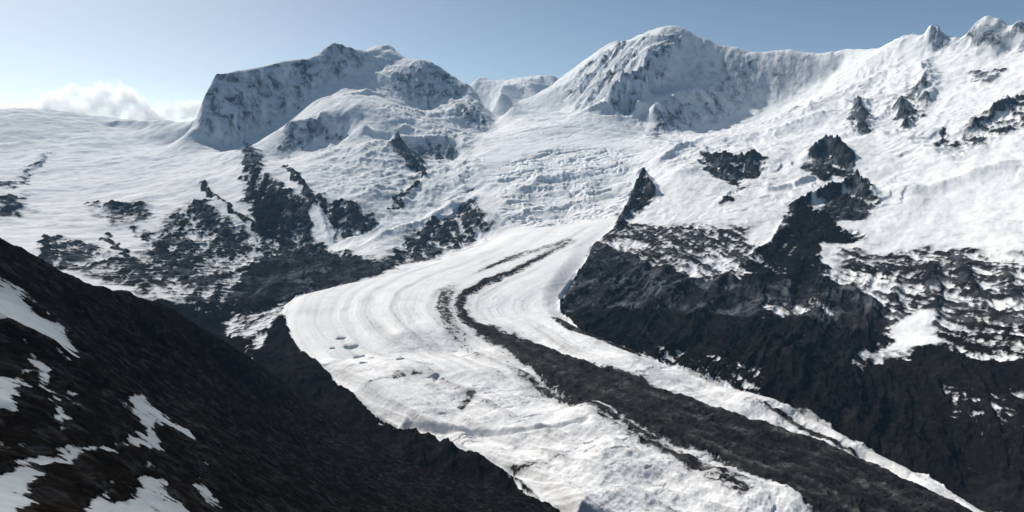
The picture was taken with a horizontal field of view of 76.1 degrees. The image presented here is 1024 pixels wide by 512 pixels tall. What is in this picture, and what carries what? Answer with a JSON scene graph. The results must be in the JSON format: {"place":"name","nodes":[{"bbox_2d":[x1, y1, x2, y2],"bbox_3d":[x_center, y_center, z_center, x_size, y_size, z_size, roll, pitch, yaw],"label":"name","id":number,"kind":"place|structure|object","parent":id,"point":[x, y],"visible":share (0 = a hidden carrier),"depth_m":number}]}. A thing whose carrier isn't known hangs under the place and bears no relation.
{"place":"outdoors","nodes":[
{"label":"outdoors","id":0,"kind":"place"},
{"bbox_2d":[0,108,261,301],"bbox_3d":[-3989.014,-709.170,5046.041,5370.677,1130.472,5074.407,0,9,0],"label":"snowfield","id":1,"kind":"structure","parent":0,"point":[153,208],"depth_m":4461.80},
{"bbox_2d":[6,43,514,303],"bbox_3d":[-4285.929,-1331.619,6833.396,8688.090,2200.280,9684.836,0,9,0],"label":"mountain","id":2,"kind":"structure","parent":0,"point":[368,164],"depth_m":5517.32},
{"bbox_2d":[0,238,559,511],"bbox_3d":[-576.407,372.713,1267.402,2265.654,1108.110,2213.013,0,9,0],"label":"hillside","id":3,"kind":"structure","parent":0,"point":[119,401],"depth_m":606.79},
{"bbox_2d":[0,0,1023,121],"label":"sky","id":4,"kind":"structure","parent":0,"point":[141,60]},
{"bbox_2d":[152,162,1023,511],"bbox_3d":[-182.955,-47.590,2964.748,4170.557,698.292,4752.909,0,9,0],"label":"valley slopes","id":5,"kind":"structure","parent":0,"point":[944,408],"depth_m":1983.05},
{"bbox_2d":[284,89,982,511],"bbox_3d":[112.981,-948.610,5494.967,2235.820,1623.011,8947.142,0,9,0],"label":"glacier","id":6,"kind":"object","parent":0,"point":[490,351],"visible":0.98,"depth_m":1929.49},
{"bbox_2d":[515,16,1023,334],"bbox_3d":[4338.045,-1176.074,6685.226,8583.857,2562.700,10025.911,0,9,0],"label":"mountain","id":7,"kind":"structure","parent":0,"point":[664,90],"depth_m":6429.22},
{"bbox_2d":[598,21,1023,317],"bbox_3d":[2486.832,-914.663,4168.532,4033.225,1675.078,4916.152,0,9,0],"label":"mountain","id":8,"kind":"structure","parent":0,"point":[903,156],"depth_m":3892.66}
]}

